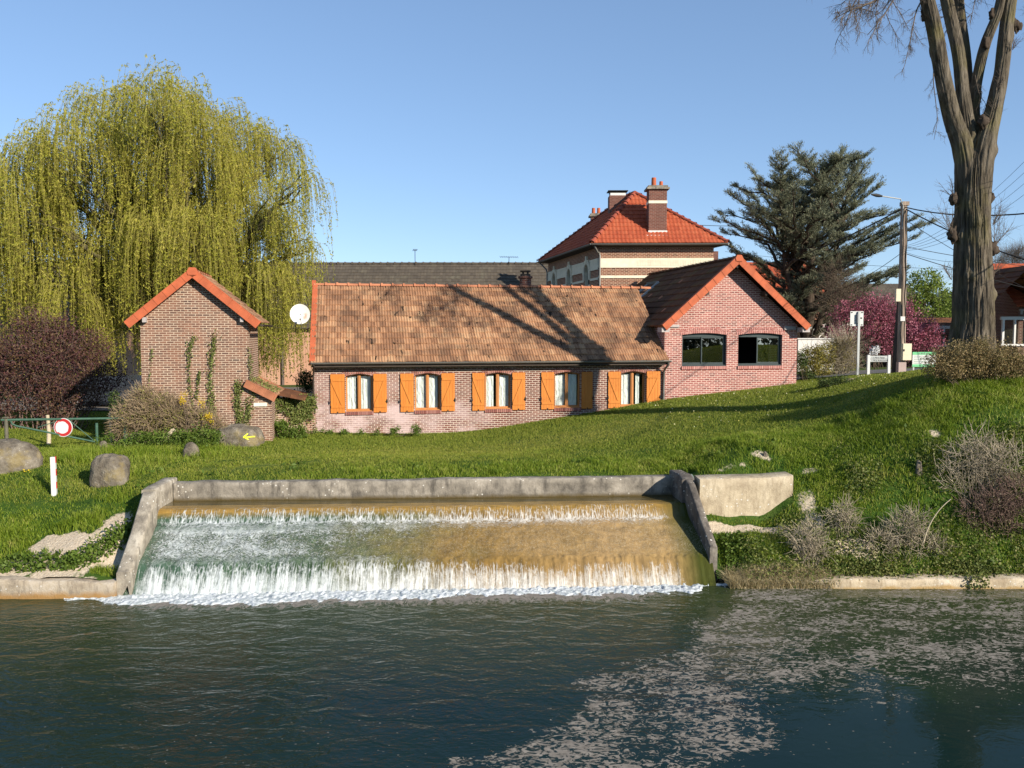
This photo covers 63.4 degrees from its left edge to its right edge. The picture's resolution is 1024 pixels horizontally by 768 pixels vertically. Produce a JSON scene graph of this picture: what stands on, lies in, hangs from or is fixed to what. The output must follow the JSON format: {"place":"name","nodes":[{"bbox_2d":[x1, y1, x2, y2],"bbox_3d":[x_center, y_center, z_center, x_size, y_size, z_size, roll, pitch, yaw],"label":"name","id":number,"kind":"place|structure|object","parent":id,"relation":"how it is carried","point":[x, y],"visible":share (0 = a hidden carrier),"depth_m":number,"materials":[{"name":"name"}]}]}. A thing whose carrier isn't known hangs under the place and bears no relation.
{"place":"outdoors","nodes":[
{"label":"outdoors","id":0,"kind":"place"},
{"bbox_2d":[0,387,312,409],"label":"yard","id":1,"kind":"structure","parent":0,"point":[104,407],"depth_m":39.89,"materials":[{"name":"green plant"}]},
{"bbox_2d":[62,374,141,407],"bbox_3d":[-18.858,0.334,39.096,4.300,1.520,1.820,0,4,0],"label":"parked car","id":2,"kind":"object","parent":1,"relation":"on","point":[135,377],"visible":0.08,"depth_m":38.31,"materials":[{"name":"paint"}]},
{"bbox_2d":[123,500,715,595],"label":"cascade","id":3,"kind":"object","parent":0,"point":[221,549],"visible":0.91,"depth_m":18.37,"materials":[{"name":"liquid"}]},
{"bbox_2d":[165,495,677,505],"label":"pool","id":4,"kind":"structure","parent":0,"point":[406,500],"depth_m":19.97,"materials":[{"name":"liquid"}]},
{"bbox_2d":[0,579,1023,767],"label":"pond","id":5,"kind":"structure","parent":0,"point":[720,676],"depth_m":13.08,"materials":[{"name":"liquid"}]},
{"bbox_2d":[64,583,727,605],"bbox_3d":[-2.102,4.469,17.049,14.300,0.176,1.342,0,4,-3],"label":"foam","id":6,"kind":"object","parent":5,"relation":"on","point":[257,599],"visible":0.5,"depth_m":17.35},
{"bbox_2d":[0,352,1023,580],"bbox_3d":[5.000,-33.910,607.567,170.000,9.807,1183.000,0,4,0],"label":"ground","id":7,"kind":"structure","parent":0,"point":[71,540],"depth_m":20.04,"materials":[{"name":"green plant"}]},
{"bbox_2d":[0,438,42,473],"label":"boulder","id":8,"kind":"object","parent":7,"relation":"on","point":[17,455],"visible":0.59,"depth_m":21.70,"materials":[{"name":"grey stone"}]},
{"bbox_2d":[46,415,50,444],"bbox_3d":[-15.473,1.578,27.651,0.151,1.098,0.140,0,4,0],"label":"fence post","id":9,"kind":"object","parent":7,"relation":"on","point":[48,426],"visible":0.58,"depth_m":27.61,"materials":[{"name":"wood"}]},
{"bbox_2d":[50,456,56,495],"bbox_3d":[-11.156,2.279,20.181,0.120,1.046,0.100,-1,4,-14],"label":"marker post","id":10,"kind":"object","parent":7,"relation":"on","point":[53,468],"visible":0.94,"depth_m":20.14,"materials":[{"name":"white plastic"}]},
{"bbox_2d":[0,575,116,598],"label":"quay wall","id":11,"kind":"structure","parent":7,"relation":"on","point":[16,587],"depth_m":17.14,"materials":[{"name":"concrete"}]},
{"bbox_2d":[1,417,127,444],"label":"barrier gate","id":12,"kind":"structure","parent":7,"relation":"on","point":[6,431],"depth_m":25.79,"materials":[{"name":"green metal"}]},
{"bbox_2d":[54,418,72,436],"bbox_3d":[-14.010,1.357,25.859,0.587,0.587,0.030,0,4,0],"label":"round sign","id":13,"kind":"object","parent":12,"relation":"attached to","point":[63,427],"visible":1,"depth_m":25.85,"materials":[{"name":"white metal"}]},
{"bbox_2d":[0,295,134,429],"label":"purple shrub","id":14,"kind":"object","parent":7,"relation":"on","point":[73,354],"visible":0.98,"depth_m":30.81,"materials":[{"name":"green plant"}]},
{"bbox_2d":[99,441,107,448],"bbox_3d":[-12.572,2.156,25.480,0.315,0.832,0.257,0,4,0],"label":"boulder","id":15,"kind":"object","parent":7,"relation":"on","point":[102,442],"visible":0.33,"depth_m":25.41,"materials":[{"name":"grey stone"}]},
{"bbox_2d":[89,453,130,487],"bbox_3d":[-10.078,2.413,20.786,0.900,1.349,0.695,0,4,0],"label":"boulder","id":16,"kind":"object","parent":7,"relation":"on","point":[109,469],"visible":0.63,"depth_m":20.49,"materials":[{"name":"grey stone"}]},
{"bbox_2d":[109,413,113,442],"bbox_3d":[-13.283,1.519,27.447,0.140,1.126,0.129,0,4,0],"label":"fence post","id":17,"kind":"object","parent":7,"relation":"on","point":[111,439],"visible":0.32,"depth_m":27.40,"materials":[{"name":"concrete"}]},
{"bbox_2d":[105,388,123,441],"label":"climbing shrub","id":18,"kind":"object","parent":7,"relation":"on","point":[113,397],"visible":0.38,"depth_m":26.89,"materials":[{"name":"green plant"}]},
{"bbox_2d":[0,441,255,526],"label":"tussocks","id":19,"kind":"object","parent":7,"relation":"on","point":[77,454],"visible":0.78,"depth_m":23.19,"materials":[{"name":"green plant"}]},
{"bbox_2d":[116,491,156,595],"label":"wing wall","id":20,"kind":"structure","parent":7,"relation":"on","point":[143,528],"depth_m":17.89,"materials":[{"name":"concrete"}]},
{"bbox_2d":[141,477,176,514],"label":"wing wall","id":21,"kind":"structure","parent":7,"relation":"on","point":[163,488],"depth_m":19.36,"materials":[{"name":"concrete"}]},
{"bbox_2d":[92,421,226,448],"bbox_3d":[-11.028,1.749,25.757,4.128,1.210,1.451,0,4,0],"label":"nettle patch","id":22,"kind":"object","parent":7,"relation":"on","point":[198,437],"visible":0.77,"depth_m":25.55,"materials":[{"name":"green plant"}]},
{"bbox_2d":[101,378,233,441],"bbox_3d":[-11.082,0.869,26.698,4.275,2.278,1.514,0,4,0],"label":"shrub","id":23,"kind":"object","parent":7,"relation":"on","point":[167,410],"visible":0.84,"depth_m":26.50,"materials":[{"name":"brown plant"}]},
{"bbox_2d":[0,54,338,382],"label":"willow tree","id":24,"kind":"object","parent":7,"relation":"on","point":[171,221],"visible":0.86,"depth_m":38.54,"materials":[{"name":"green plant"}]},
{"bbox_2d":[182,442,199,457],"bbox_3d":[-9.359,2.183,24.193,0.483,0.984,0.389,0,4,0],"label":"boulder","id":25,"kind":"object","parent":7,"relation":"on","point":[189,448],"visible":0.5,"depth_m":24.03,"materials":[{"name":"grey stone"}]},
{"bbox_2d":[178,391,214,430],"bbox_3d":[-10.039,1.085,26.405,1.154,1.816,0.436,0,4,-5],"label":"forsythia","id":26,"kind":"object","parent":7,"relation":"on","point":[186,401],"visible":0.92,"depth_m":26.37,"materials":[{"name":"yellow plant"}]},
{"bbox_2d":[124,267,308,440],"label":"outhouse","id":27,"kind":"structure","parent":7,"relation":"on","point":[172,317],"depth_m":26.99,"materials":[{"name":"brown brick"}]},
{"bbox_2d":[147,329,255,424],"bbox_3d":[-10.106,0.033,27.011,3.373,3.664,0.138,-1,4,-11],"label":"ivy","id":28,"kind":"object","parent":27,"relation":"attached to","point":[237,403],"visible":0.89,"depth_m":27.09,"materials":[{"name":"green plant"}]},
{"bbox_2d":[250,377,318,435],"bbox_3d":[-7.997,0.795,28.716,2.152,2.087,2.606,0,4,0],"label":"ivy","id":29,"kind":"object","parent":27,"relation":"attached to","point":[309,408],"visible":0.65,"depth_m":29.19,"materials":[{"name":"green plant"}]},
{"bbox_2d":[216,423,264,446],"bbox_3d":[-8.761,1.901,26.672,1.473,1.255,1.192,0,4,0],"label":"boulder","id":30,"kind":"object","parent":7,"relation":"on","point":[243,435],"visible":0.57,"depth_m":26.18,"materials":[{"name":"grey stone"}]},
{"bbox_2d":[0,262,547,385],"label":"long building","id":31,"kind":"structure","parent":7,"relation":"on","point":[483,273],"depth_m":57.05,"materials":[{"name":"grey tile"}]},
{"bbox_2d":[274,418,309,438],"bbox_3d":[-7.998,1.478,28.495,2.096,0.854,0.937,0,4,0],"label":"nettle patch","id":32,"kind":"object","parent":7,"relation":"on","point":[283,426],"visible":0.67,"depth_m":28.34,"materials":[{"name":"green plant"}]},
{"bbox_2d":[276,399,315,433],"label":"garden wall","id":33,"kind":"structure","parent":7,"relation":"on","point":[281,415],"depth_m":29.40,"materials":[{"name":"beige brick"}]},
{"bbox_2d":[292,369,312,395],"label":"round shrub","id":34,"kind":"object","parent":7,"relation":"on","point":[307,387],"visible":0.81,"depth_m":32.97,"materials":[{"name":"green plant"}]},
{"bbox_2d":[318,423,423,436],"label":"weed clump","id":35,"kind":"object","parent":7,"relation":"on","point":[415,430],"visible":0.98,"depth_m":29.76,"materials":[{"name":"green plant"}]},
{"bbox_2d":[173,475,672,500],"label":"retaining wall","id":36,"kind":"structure","parent":7,"relation":"on","point":[486,487],"depth_m":20.24,"materials":[{"name":"concrete"}]},
{"bbox_2d":[309,270,671,433],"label":"brick house","id":37,"kind":"structure","parent":7,"relation":"on","point":[427,358],"depth_m":31.72,"materials":[{"name":"brown brick"}]},
{"bbox_2d":[290,304,310,324],"bbox_3d":[-7.735,-2.626,31.367,0.598,0.798,1.286,2,4,34],"label":"satellite dish","id":38,"kind":"object","parent":37,"relation":"attached to","point":[300,314],"visible":1,"depth_m":31.15,"materials":[{"name":"white metal"}]},
{"bbox_2d":[346,374,372,411],"bbox_3d":[-5.623,0.312,30.527,0.971,1.399,0.230,-1,4,-11],"label":"window","id":39,"kind":"structure","parent":37,"relation":"in","point":[365,383],"depth_m":30.60,"materials":[{"name":"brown wood"}]},
{"bbox_2d":[415,373,440,409],"bbox_3d":[-3.162,0.283,31.004,0.956,1.399,0.229,-1,4,-11],"label":"window","id":40,"kind":"structure","parent":37,"relation":"in","point":[425,386],"depth_m":31.07,"materials":[{"name":"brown wood"}]},
{"bbox_2d":[485,373,510,408],"bbox_3d":[-0.551,0.251,31.510,0.988,1.399,0.230,-1,4,-11],"label":"window","id":41,"kind":"structure","parent":37,"relation":"in","point":[502,381],"depth_m":31.58,"materials":[{"name":"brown wood"}]},
{"bbox_2d":[555,372,578,407],"bbox_3d":[2.109,0.219,32.027,1.020,1.399,0.230,-1,4,-11],"label":"window","id":42,"kind":"structure","parent":37,"relation":"in","point":[570,379],"depth_m":32.10,"materials":[{"name":"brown wood"}]},
{"bbox_2d":[621,371,643,406],"bbox_3d":[4.713,0.188,32.532,1.002,1.399,0.230,-1,4,-11],"label":"window","id":43,"kind":"structure","parent":37,"relation":"in","point":[626,379],"depth_m":32.59,"materials":[{"name":"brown wood"}]},
{"bbox_2d":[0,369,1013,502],"bbox_3d":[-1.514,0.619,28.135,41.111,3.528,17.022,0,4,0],"label":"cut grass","id":44,"kind":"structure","parent":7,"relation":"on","point":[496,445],"depth_m":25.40,"materials":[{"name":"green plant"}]},
{"bbox_2d":[0,390,1016,575],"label":"broadleaf weeds","id":45,"kind":"object","parent":7,"relation":"on","point":[71,560],"visible":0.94,"depth_m":18.09,"materials":[{"name":"green plant"}]},
{"bbox_2d":[536,177,729,285],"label":"villa","id":46,"kind":"object","parent":7,"relation":"on","point":[633,238],"visible":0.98,"depth_m":42.70,"materials":[{"name":"brick"}]},
{"bbox_2d":[669,470,694,502],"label":"wing wall","id":47,"kind":"structure","parent":7,"relation":"on","point":[680,477],"depth_m":20.01,"materials":[{"name":"concrete"}]},
{"bbox_2d":[685,479,717,581],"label":"wing wall","id":48,"kind":"structure","parent":7,"relation":"on","point":[696,514],"depth_m":18.94,"materials":[{"name":"concrete"}]},
{"bbox_2d":[612,255,811,399],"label":"brick house","id":49,"kind":"structure","parent":7,"relation":"on","point":[733,323],"depth_m":33.11,"materials":[{"name":"pink brick"}]},
{"bbox_2d":[682,333,725,365],"bbox_3d":[7.606,-1.367,32.948,1.884,1.327,0.170,-1,4,-11],"label":"window","id":50,"kind":"structure","parent":49,"relation":"in","point":[697,335],"depth_m":32.97,"materials":[{"name":"green metal"}]},
{"bbox_2d":[738,333,780,365],"bbox_3d":[9.952,-1.396,33.403,1.910,1.327,0.170,-1,4,-11],"label":"window","id":51,"kind":"structure","parent":49,"relation":"in","point":[758,335],"depth_m":33.44,"materials":[{"name":"green metal"}]},
{"bbox_2d":[694,471,792,516],"bbox_3d":[5.561,2.916,19.952,2.371,1.504,0.649,0,4,-7],"label":"abutment","id":52,"kind":"object","parent":7,"relation":"on","point":[731,495],"visible":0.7,"depth_m":19.64,"materials":[{"name":"concrete"}]},
{"bbox_2d":[650,371,901,428],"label":"daisies","id":53,"kind":"object","parent":7,"relation":"on","point":[778,393],"visible":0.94,"depth_m":28.75,"materials":[{"name":"white plant"}]},
{"bbox_2d":[718,560,844,588],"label":"dry grass","id":54,"kind":"structure","parent":7,"relation":"on","point":[734,581],"depth_m":17.91,"materials":[{"name":"plant"}]},
{"bbox_2d":[796,350,819,380],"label":"dark shrub","id":55,"kind":"object","parent":7,"relation":"on","point":[802,362],"visible":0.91,"depth_m":35.18,"materials":[{"name":"green plant"}]},
{"bbox_2d":[777,512,840,570],"bbox_3d":[6.591,3.479,18.335,1.368,1.374,0.999,0,4,0],"label":"dry shrub","id":56,"kind":"object","parent":7,"relation":"on","point":[811,544],"visible":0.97,"depth_m":18.29,"materials":[{"name":"grey plant"}]},
{"bbox_2d":[796,338,835,370],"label":"garden wall","id":57,"kind":"structure","parent":7,"relation":"on","point":[805,341],"depth_m":39.96,"materials":[{"name":"white paint"}]},
{"bbox_2d":[798,338,838,375],"bbox_3d":[13.352,-1.159,36.506,2.005,1.820,1.236,0,4,-7],"label":"yellow shrub","id":58,"kind":"object","parent":7,"relation":"on","point":[815,364],"visible":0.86,"depth_m":36.34,"materials":[{"name":"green plant"}]},
{"bbox_2d":[706,141,936,337],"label":"cedar tree","id":59,"kind":"object","parent":7,"relation":"on","point":[816,209],"visible":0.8,"depth_m":46.47,"materials":[{"name":"green plant"}]},
{"bbox_2d":[812,303,860,363],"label":"house","id":60,"kind":"structure","parent":7,"relation":"on","point":[834,334],"depth_m":51.90,"materials":[{"name":"beige tile"}]},
{"bbox_2d":[815,373,860,387],"bbox_3d":[11.173,-0.099,28.227,1.609,0.559,0.905,0,4,0],"label":"juniper","id":61,"kind":"object","parent":7,"relation":"on","point":[837,380],"visible":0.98,"depth_m":28.16,"materials":[{"name":"green plant"}]},
{"bbox_2d":[811,319,873,373],"bbox_3d":[14.643,-1.706,36.779,3.041,2.705,2.657,0,4,0],"label":"bare shrub","id":62,"kind":"object","parent":7,"relation":"on","point":[842,361],"visible":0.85,"depth_m":36.59,"materials":[{"name":"brown plant"}]},
{"bbox_2d":[816,491,870,542],"bbox_3d":[7.531,3.007,18.810,1.205,1.224,0.843,0,4,0],"label":"dry shrub","id":63,"kind":"object","parent":7,"relation":"on","point":[846,513],"visible":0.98,"depth_m":18.77,"materials":[{"name":"grey plant"}]},
{"bbox_2d":[808,253,885,353],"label":"brown tree","id":64,"kind":"object","parent":7,"relation":"on","point":[839,288],"visible":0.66,"depth_m":44.62,"materials":[{"name":"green plant"}]},
{"bbox_2d":[850,311,863,374],"bbox_3d":[14.458,-1.634,34.776,0.550,2.831,0.100,0,4,0],"label":"road sign","id":65,"kind":"object","parent":7,"relation":"on","point":[856,318],"visible":0.94,"depth_m":34.74,"materials":[{"name":"grey metal"}]},
{"bbox_2d":[724,573,1023,588],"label":"quay wall","id":66,"kind":"structure","parent":7,"relation":"on","point":[1001,581],"depth_m":17.80,"materials":[{"name":"concrete"}]},
{"bbox_2d":[868,345,880,368],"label":"white flowers","id":67,"kind":"object","parent":7,"relation":"on","point":[876,349],"visible":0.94,"depth_m":39.95,"materials":[{"name":"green plant"}]},
{"bbox_2d":[845,293,906,352],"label":"house","id":68,"kind":"structure","parent":7,"relation":"on","point":[891,295],"depth_m":68.09,"materials":[{"name":"brick"}]},
{"bbox_2d":[866,355,890,374],"bbox_3d":[14.383,-0.683,32.520,0.904,0.910,0.100,0,4,0],"label":"direction sign","id":69,"kind":"object","parent":7,"relation":"on","point":[887,358],"visible":1,"depth_m":32.47,"materials":[{"name":"grey metal"}]},
{"bbox_2d":[737,416,1023,589],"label":"brambles","id":70,"kind":"object","parent":7,"relation":"on","point":[978,570],"visible":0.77,"depth_m":18.42,"materials":[{"name":"green plant"}]},
{"bbox_2d":[823,288,949,367],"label":"cherry tree","id":71,"kind":"object","parent":7,"relation":"on","point":[884,334],"visible":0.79,"depth_m":41.64,"materials":[{"name":"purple plant"}]},
{"bbox_2d":[858,284,914,299],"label":"house","id":72,"kind":"structure","parent":7,"relation":"on","point":[888,288],"depth_m":72.88,"materials":[{"name":"brick"}]},
{"bbox_2d":[871,193,911,372],"bbox_3d":[14.777,-3.822,32.666,1.900,7.166,0.698,-1,4,-9],"label":"utility pole","id":73,"kind":"object","parent":7,"relation":"on","point":[902,351],"visible":0.94,"depth_m":32.70,"materials":[{"name":"brown wood"}]},
{"bbox_2d":[751,209,900,264],"bbox_3d":[16.259,-7.508,46.123,0.060,0.584,27.059,0,4,4],"label":"overhead cable","id":74,"kind":"object","parent":73,"relation":"attached to","point":[852,233],"visible":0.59,"depth_m":38.12,"materials":[{"name":"black metal"}]},
{"bbox_2d":[834,255,897,291],"bbox_3d":[17.326,-5.363,42.248,0.028,0.876,19.384,1,4,11],"label":"overhead cable","id":75,"kind":"object","parent":73,"relation":"attached to","point":[871,273],"visible":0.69,"depth_m":37.70,"materials":[{"name":"black metal"}]},
{"bbox_2d":[725,251,1023,271],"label":"overhead cable","id":76,"kind":"object","parent":73,"relation":"attached to","point":[869,265],"visible":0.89,"depth_m":34.27,"materials":[{"name":"black metal"}]},
{"bbox_2d":[905,207,1023,215],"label":"overhead cable","id":77,"kind":"object","parent":73,"relation":"attached to","point":[950,214],"visible":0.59,"depth_m":29.73,"materials":[{"name":"black metal"}]},
{"bbox_2d":[906,209,1023,259],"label":"overhead cable","id":78,"kind":"object","parent":73,"relation":"attached to","point":[947,230],"visible":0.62,"depth_m":31.13,"materials":[{"name":"black metal"}]},
{"bbox_2d":[907,221,1022,286],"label":"overhead cable","id":79,"kind":"object","parent":73,"relation":"attached to","point":[952,249],"visible":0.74,"depth_m":31.84,"materials":[{"name":"black metal"}]},
{"bbox_2d":[906,162,1023,245],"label":"overhead cable","id":80,"kind":"object","parent":73,"relation":"attached to","point":[992,191],"visible":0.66,"depth_m":23.12,"materials":[{"name":"black metal"}]},
{"bbox_2d":[907,254,1023,287],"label":"overhead cable","id":81,"kind":"object","parent":73,"relation":"attached to","point":[952,268],"visible":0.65,"depth_m":32.49,"materials":[{"name":"black metal"}]},
{"bbox_2d":[908,247,1022,265],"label":"overhead cable","id":82,"kind":"object","parent":73,"relation":"attached to","point":[952,255],"visible":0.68,"depth_m":33.02,"materials":[{"name":"black metal"}]},
{"bbox_2d":[851,498,959,563],"bbox_3d":[8.781,3.347,18.465,2.310,1.631,1.020,0,4,0],"label":"dry shrub","id":83,"kind":"object","parent":7,"relation":"on","point":[913,530],"visible":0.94,"depth_m":18.42,"materials":[{"name":"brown plant"}]},
{"bbox_2d":[880,317,951,362],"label":"house","id":84,"kind":"structure","parent":7,"relation":"on","point":[947,320],"depth_m":47.56,"materials":[{"name":"brick"}]},
{"bbox_2d":[933,326,949,346],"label":"window","id":85,"kind":"structure","parent":84,"relation":"in","point":[947,327],"depth_m":45.82,"materials":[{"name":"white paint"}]},
{"bbox_2d":[915,460,921,475],"bbox_3d":[9.556,2.191,19.472,0.154,0.821,0.111,0,4,0],"label":"boulder","id":86,"kind":"object","parent":7,"relation":"on","point":[918,465],"visible":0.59,"depth_m":19.42,"materials":[{"name":"grey stone"}]},
{"bbox_2d":[912,352,935,369],"bbox_3d":[16.511,-0.781,33.225,0.944,1.004,0.080,0,4,0],"label":"notice board","id":87,"kind":"object","parent":7,"relation":"on","point":[916,362],"visible":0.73,"depth_m":33.18,"materials":[{"name":"grey metal"}]},
{"bbox_2d":[826,0,1023,377],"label":"bare tree","id":88,"kind":"object","parent":7,"relation":"on","point":[972,133],"visible":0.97,"depth_m":22.05,"materials":[{"name":"brown plant"}]},
{"bbox_2d":[906,265,951,317],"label":"leafy tree","id":89,"kind":"object","parent":7,"relation":"on","point":[924,289],"visible":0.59,"depth_m":61.29,"materials":[{"name":"green plant"}]},
{"bbox_2d":[923,499,950,542],"bbox_3d":[9.296,2.990,18.120,0.588,0.972,0.025,0,4,0],"label":"dead stick","id":90,"kind":"object","parent":7,"relation":"on","point":[932,520],"visible":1,"depth_m":18.11,"materials":[{"name":"brown wood"}]},
{"bbox_2d":[935,289,951,317],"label":"dark tree","id":91,"kind":"object","parent":7,"relation":"on","point":[947,303],"visible":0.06,"depth_m":63.57,"materials":[{"name":"green plant"}]},
{"bbox_2d":[919,334,1023,385],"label":"hedge","id":92,"kind":"object","parent":7,"relation":"on","point":[1005,363],"visible":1,"depth_m":21.44,"materials":[{"name":"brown plant"}]},
{"bbox_2d":[932,416,1023,508],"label":"dry shrub","id":93,"kind":"object","parent":7,"relation":"on","point":[976,470],"visible":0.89,"depth_m":19.02,"materials":[{"name":"grey plant"}]},
{"bbox_2d":[951,465,1023,542],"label":"dry shrub","id":94,"kind":"object","parent":7,"relation":"on","point":[999,494],"visible":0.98,"depth_m":18.63,"materials":[{"name":"brown plant"}]},
{"bbox_2d":[993,263,1023,355],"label":"house","id":95,"kind":"structure","parent":7,"relation":"on","point":[1009,311],"depth_m":40.98,"materials":[{"name":"brick"}]},
{"bbox_2d":[1000,317,1023,345],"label":"window","id":96,"kind":"structure","parent":95,"relation":"in","point":[1003,319],"depth_m":40.83,"materials":[{"name":"white paint"}]},
{"bbox_2d":[993,239,1023,263],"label":"bare far tree","id":97,"kind":"object","parent":7,"relation":"on","point":[1018,250],"visible":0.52,"depth_m":84.09,"materials":[{"name":"grey plant"}]},
{"bbox_2d":[0,355,1023,504],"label":"lawn grass","id":98,"kind":"structure","parent":0,"point":[817,392],"depth_m":26.12,"materials":[{"name":"green plant"}]},
{"bbox_2d":[0,0,1023,477],"label":"sky","id":99,"kind":"structure","parent":0,"point":[442,130],"materials":[{"name":"blue"}]},
{"bbox_2d":[714,251,824,294],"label":"house","id":100,"kind":"structure","parent":0,"point":[750,263],"depth_m":68.48,"materials":[{"name":"brick"}]},
{"bbox_2d":[796,367,928,379],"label":"road","id":101,"kind":"structure","parent":0,"point":[873,371],"depth_m":36.79,"materials":[{"name":"grey asphalt"}]}
]}

